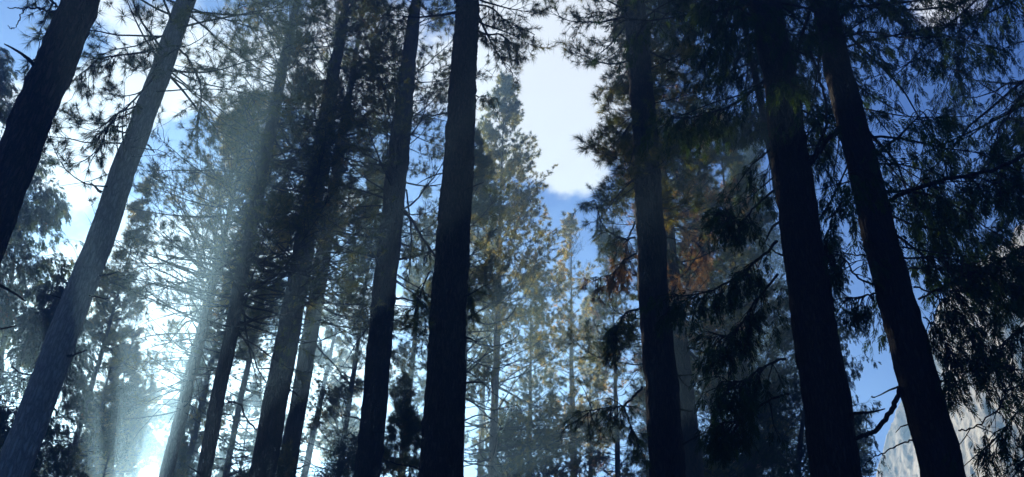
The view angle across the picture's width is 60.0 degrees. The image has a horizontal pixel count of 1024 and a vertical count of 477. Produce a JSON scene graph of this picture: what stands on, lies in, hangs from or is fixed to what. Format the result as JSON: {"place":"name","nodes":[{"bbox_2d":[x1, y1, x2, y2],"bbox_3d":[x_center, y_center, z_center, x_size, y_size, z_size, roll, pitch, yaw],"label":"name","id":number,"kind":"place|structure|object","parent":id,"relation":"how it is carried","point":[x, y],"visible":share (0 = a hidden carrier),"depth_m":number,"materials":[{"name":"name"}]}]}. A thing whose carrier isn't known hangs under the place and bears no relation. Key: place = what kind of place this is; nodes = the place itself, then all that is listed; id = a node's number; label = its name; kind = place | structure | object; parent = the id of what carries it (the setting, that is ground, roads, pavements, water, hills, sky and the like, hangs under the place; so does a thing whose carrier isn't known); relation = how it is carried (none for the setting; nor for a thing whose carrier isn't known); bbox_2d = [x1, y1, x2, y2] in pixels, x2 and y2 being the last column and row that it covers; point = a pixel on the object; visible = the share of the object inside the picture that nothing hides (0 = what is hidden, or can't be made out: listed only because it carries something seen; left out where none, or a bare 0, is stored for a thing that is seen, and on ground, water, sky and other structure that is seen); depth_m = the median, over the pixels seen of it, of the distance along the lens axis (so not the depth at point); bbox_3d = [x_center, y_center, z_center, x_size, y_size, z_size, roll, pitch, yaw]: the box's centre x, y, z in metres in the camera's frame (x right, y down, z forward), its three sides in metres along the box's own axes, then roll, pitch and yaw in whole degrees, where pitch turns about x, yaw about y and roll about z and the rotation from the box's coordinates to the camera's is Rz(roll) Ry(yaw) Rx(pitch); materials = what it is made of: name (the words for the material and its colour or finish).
{"place":"outdoors","nodes":[
{"label":"outdoors","id":0,"kind":"place"},
{"bbox_2d":[0,0,1023,476],"label":"sky","id":1,"kind":"structure","parent":0,"point":[554,95],"materials":[{"name":"blue"}]},
{"bbox_2d":[876,225,1023,476],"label":"cliff","id":2,"kind":"structure","parent":0,"point":[901,460],"depth_m":98.61,"materials":[{"name":"stone"}]},
{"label":"ground","id":3,"kind":"structure","parent":0,"visible":0},
{"bbox_2d":[0,47,39,451],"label":"fir tree","id":4,"kind":"object","parent":3,"relation":"on","point":[5,92],"visible":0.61,"depth_m":29.45,"materials":[{"name":"green plant"}]},
{"bbox_2d":[0,0,104,329],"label":"pine tree","id":5,"kind":"object","parent":3,"relation":"on","point":[48,76],"visible":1,"depth_m":13.90,"materials":[{"name":"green plant"}]},
{"bbox_2d":[0,152,115,476],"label":"fir tree","id":6,"kind":"object","parent":3,"relation":"on","point":[28,221],"visible":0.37,"depth_m":36.81,"materials":[{"name":"green plant"}]},
{"bbox_2d":[0,260,119,476],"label":"fir tree","id":7,"kind":"object","parent":3,"relation":"on","point":[68,453],"visible":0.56,"depth_m":31.85,"materials":[{"name":"green plant"}]},
{"bbox_2d":[78,410,98,472],"bbox_3d":[-25.982,20.601,51.116,5.299,24.600,5.730,-3,-31,-2],"label":"young pine","id":8,"kind":"object","parent":3,"relation":"on","point":[84,445],"visible":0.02,"depth_m":55.72,"materials":[{"name":"green plant"}]},
{"bbox_2d":[38,167,160,476],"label":"pine tree","id":9,"kind":"object","parent":3,"relation":"on","point":[101,320],"visible":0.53,"depth_m":41.91,"materials":[{"name":"green plant"}]},
{"bbox_2d":[71,288,131,476],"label":"pine tree","id":10,"kind":"object","parent":3,"relation":"on","point":[104,393],"visible":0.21,"depth_m":47.52,"materials":[{"name":"green plant"}]},
{"bbox_2d":[68,300,153,476],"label":"pine tree","id":11,"kind":"object","parent":3,"relation":"on","point":[133,428],"visible":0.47,"depth_m":57.06,"materials":[{"name":"green plant"}]},
{"bbox_2d":[88,377,137,476],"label":"fir tree","id":12,"kind":"object","parent":3,"relation":"on","point":[106,447],"visible":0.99,"depth_m":36.74,"materials":[{"name":"green plant"}]},
{"bbox_2d":[94,348,166,476],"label":"pine tree","id":13,"kind":"object","parent":3,"relation":"on","point":[149,441],"visible":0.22,"depth_m":63.08,"materials":[{"name":"green plant"}]},
{"bbox_2d":[0,0,335,476],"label":"pine tree","id":14,"kind":"object","parent":3,"relation":"on","point":[22,444],"visible":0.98,"depth_m":19.70,"materials":[{"name":"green plant"}]},
{"bbox_2d":[139,318,218,476],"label":"pine tree","id":15,"kind":"object","parent":3,"relation":"on","point":[158,461],"visible":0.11,"depth_m":67.24,"materials":[{"name":"green plant"}]},
{"bbox_2d":[84,91,325,476],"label":"pine tree","id":16,"kind":"object","parent":3,"relation":"on","point":[171,452],"visible":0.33,"depth_m":32.01,"materials":[{"name":"green plant"}]},
{"bbox_2d":[153,209,270,476],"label":"pine tree","id":17,"kind":"object","parent":3,"relation":"on","point":[194,434],"visible":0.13,"depth_m":51.58,"materials":[{"name":"green plant"}]},
{"bbox_2d":[52,0,412,476],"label":"pine tree","id":18,"kind":"object","parent":3,"relation":"on","point":[236,305],"visible":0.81,"depth_m":29.18,"materials":[{"name":"green plant"}]},
{"bbox_2d":[173,65,315,476],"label":"pine tree","id":19,"kind":"object","parent":3,"relation":"on","point":[229,448],"visible":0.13,"depth_m":45.72,"materials":[{"name":"green plant"}]},
{"bbox_2d":[235,436,254,476],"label":"young pine","id":20,"kind":"object","parent":3,"relation":"on","point":[252,446],"visible":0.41,"depth_m":49.45,"materials":[{"name":"green plant"}]},
{"bbox_2d":[214,358,276,476],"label":"pine tree","id":21,"kind":"object","parent":3,"relation":"on","point":[253,400],"visible":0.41,"depth_m":69.82,"materials":[{"name":"green plant"}]},
{"bbox_2d":[275,436,298,476],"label":"young pine","id":22,"kind":"object","parent":3,"relation":"on","point":[286,466],"visible":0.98,"depth_m":32.41,"materials":[{"name":"green plant"}]},
{"bbox_2d":[139,0,440,476],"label":"pine tree","id":23,"kind":"object","parent":3,"relation":"on","point":[267,448],"visible":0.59,"depth_m":31.87,"materials":[{"name":"green plant"}]},
{"bbox_2d":[187,0,420,476],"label":"pine tree","id":24,"kind":"object","parent":3,"relation":"on","point":[294,424],"visible":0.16,"depth_m":38.84,"materials":[{"name":"green plant"}]},
{"bbox_2d":[246,243,361,476],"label":"pine tree","id":25,"kind":"object","parent":3,"relation":"on","point":[312,437],"visible":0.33,"depth_m":62.84,"materials":[{"name":"green plant"}]},
{"bbox_2d":[308,400,358,476],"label":"young fir","id":26,"kind":"object","parent":3,"relation":"on","point":[336,450],"visible":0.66,"depth_m":40.04,"materials":[{"name":"fir needles"},{"name":"twig bark"},{"name":"bark"}]},
{"bbox_2d":[307,337,363,476],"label":"pine tree","id":27,"kind":"object","parent":3,"relation":"on","point":[340,363],"visible":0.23,"depth_m":70.35,"materials":[{"name":"green plant"}]},
{"bbox_2d":[299,167,400,476],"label":"pine tree","id":28,"kind":"object","parent":3,"relation":"on","point":[331,398],"visible":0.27,"depth_m":41.93,"materials":[{"name":"green plant"}]},
{"bbox_2d":[268,0,512,476],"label":"pine tree","id":29,"kind":"object","parent":3,"relation":"on","point":[370,449],"visible":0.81,"depth_m":31.88,"materials":[{"name":"green plant"}]},
{"bbox_2d":[380,368,422,476],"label":"young pine","id":30,"kind":"object","parent":3,"relation":"on","point":[405,419],"visible":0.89,"depth_m":30.91,"materials":[{"name":"green plant"}]},
{"bbox_2d":[381,187,435,476],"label":"pine tree","id":31,"kind":"object","parent":3,"relation":"on","point":[412,350],"visible":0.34,"depth_m":52.04,"materials":[{"name":"green plant"}]},
{"bbox_2d":[373,0,556,476],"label":"pine tree","id":32,"kind":"object","parent":3,"relation":"on","point":[442,441],"visible":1,"depth_m":20.53,"materials":[{"name":"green plant"}]},
{"bbox_2d":[413,124,522,476],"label":"pine tree","id":33,"kind":"object","parent":3,"relation":"on","point":[484,203],"visible":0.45,"depth_m":37.76,"materials":[{"name":"green plant"}]},
{"bbox_2d":[464,218,508,476],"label":"pine tree","id":34,"kind":"object","parent":3,"relation":"on","point":[480,417],"visible":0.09,"depth_m":65.84,"materials":[{"name":"green plant"}]},
{"bbox_2d":[389,68,632,476],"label":"pine tree","id":35,"kind":"object","parent":3,"relation":"on","point":[542,437],"visible":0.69,"depth_m":49.60,"materials":[{"name":"green plant"}]},
{"bbox_2d":[497,401,538,476],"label":"young fir","id":36,"kind":"object","parent":3,"relation":"on","point":[514,422],"visible":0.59,"depth_m":47.66,"materials":[{"name":"green plant"}]},
{"bbox_2d":[474,270,570,476],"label":"pine tree","id":37,"kind":"object","parent":3,"relation":"on","point":[530,387],"visible":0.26,"depth_m":52.93,"materials":[{"name":"green plant"}]},
{"bbox_2d":[504,212,645,476],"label":"pine tree","id":38,"kind":"object","parent":3,"relation":"on","point":[562,265],"visible":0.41,"depth_m":60.77,"materials":[{"name":"green plant"}]},
{"bbox_2d":[561,273,622,476],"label":"pine tree","id":39,"kind":"object","parent":3,"relation":"on","point":[590,323],"visible":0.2,"depth_m":68.18,"materials":[{"name":"green plant"}]},
{"bbox_2d":[560,207,648,476],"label":"pine tree","id":40,"kind":"object","parent":3,"relation":"on","point":[598,457],"visible":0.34,"depth_m":52.71,"materials":[{"name":"green plant"}]},
{"bbox_2d":[536,0,734,476],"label":"pine tree","id":41,"kind":"object","parent":3,"relation":"on","point":[664,437],"visible":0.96,"depth_m":23.87,"materials":[{"name":"green plant"}]},
{"bbox_2d":[624,369,648,469],"bbox_3d":[8.206,20.396,52.788,7.821,29.874,8.611,3,-33,1],"label":"young fir","id":42,"kind":"object","parent":3,"relation":"on","point":[642,412],"visible":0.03,"depth_m":57.87,"materials":[{"name":"green plant"}]},
{"bbox_2d":[565,1,784,476],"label":"pine tree","id":43,"kind":"object","parent":3,"relation":"on","point":[693,460],"visible":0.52,"depth_m":34.97,"materials":[{"name":"green plant"}]},
{"bbox_2d":[623,97,798,476],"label":"pine tree","id":44,"kind":"object","parent":3,"relation":"on","point":[728,264],"visible":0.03,"depth_m":50.29,"materials":[{"name":"green plant"}]},
{"bbox_2d":[695,380,743,476],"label":"young pine","id":45,"kind":"object","parent":3,"relation":"on","point":[717,433],"visible":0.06,"depth_m":44.87,"materials":[{"name":"green plant"}]},
{"bbox_2d":[622,104,875,476],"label":"pine tree","id":46,"kind":"object","parent":3,"relation":"on","point":[732,159],"visible":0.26,"depth_m":40.05,"materials":[{"name":"green plant"}]},
{"bbox_2d":[694,143,808,476],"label":"fir tree","id":47,"kind":"object","parent":3,"relation":"on","point":[750,155],"visible":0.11,"depth_m":57.94,"materials":[{"name":"green plant"}]},
{"bbox_2d":[645,0,861,193],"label":"cedar tree","id":48,"kind":"object","parent":3,"relation":"on","point":[758,124],"visible":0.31,"depth_m":28.01,"materials":[{"name":"green plant"}]},
{"bbox_2d":[616,0,919,476],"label":"cedar tree","id":49,"kind":"object","parent":3,"relation":"on","point":[832,446],"visible":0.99,"depth_m":16.61,"materials":[{"name":"green plant"}]},
{"bbox_2d":[733,367,804,476],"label":"young fir","id":50,"kind":"object","parent":3,"relation":"on","point":[782,431],"visible":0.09,"depth_m":41.58,"materials":[{"name":"green plant"}]},
{"bbox_2d":[565,0,1023,476],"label":"cedar tree","id":51,"kind":"object","parent":3,"relation":"on","point":[929,404],"visible":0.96,"depth_m":15.79,"materials":[{"name":"green plant"}]},
{"bbox_2d":[716,231,889,476],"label":"fir tree","id":52,"kind":"object","parent":3,"relation":"on","point":[766,456],"visible":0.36,"depth_m":33.76,"materials":[{"name":"green plant"}]},
{"bbox_2d":[855,414,877,476],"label":"fir tree","id":53,"kind":"object","parent":3,"relation":"on","point":[865,454],"visible":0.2,"depth_m":57.17,"materials":[{"name":"green plant"}]},
{"bbox_2d":[783,0,1023,476],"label":"cedar tree","id":54,"kind":"object","parent":3,"relation":"on","point":[993,156],"visible":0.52,"depth_m":18.28,"materials":[{"name":"green plant"}]},
{"bbox_2d":[887,0,1023,335],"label":"cedar tree","id":55,"kind":"object","parent":3,"relation":"on","point":[995,96],"visible":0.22,"depth_m":28.15,"materials":[{"name":"green plant"}]}
]}

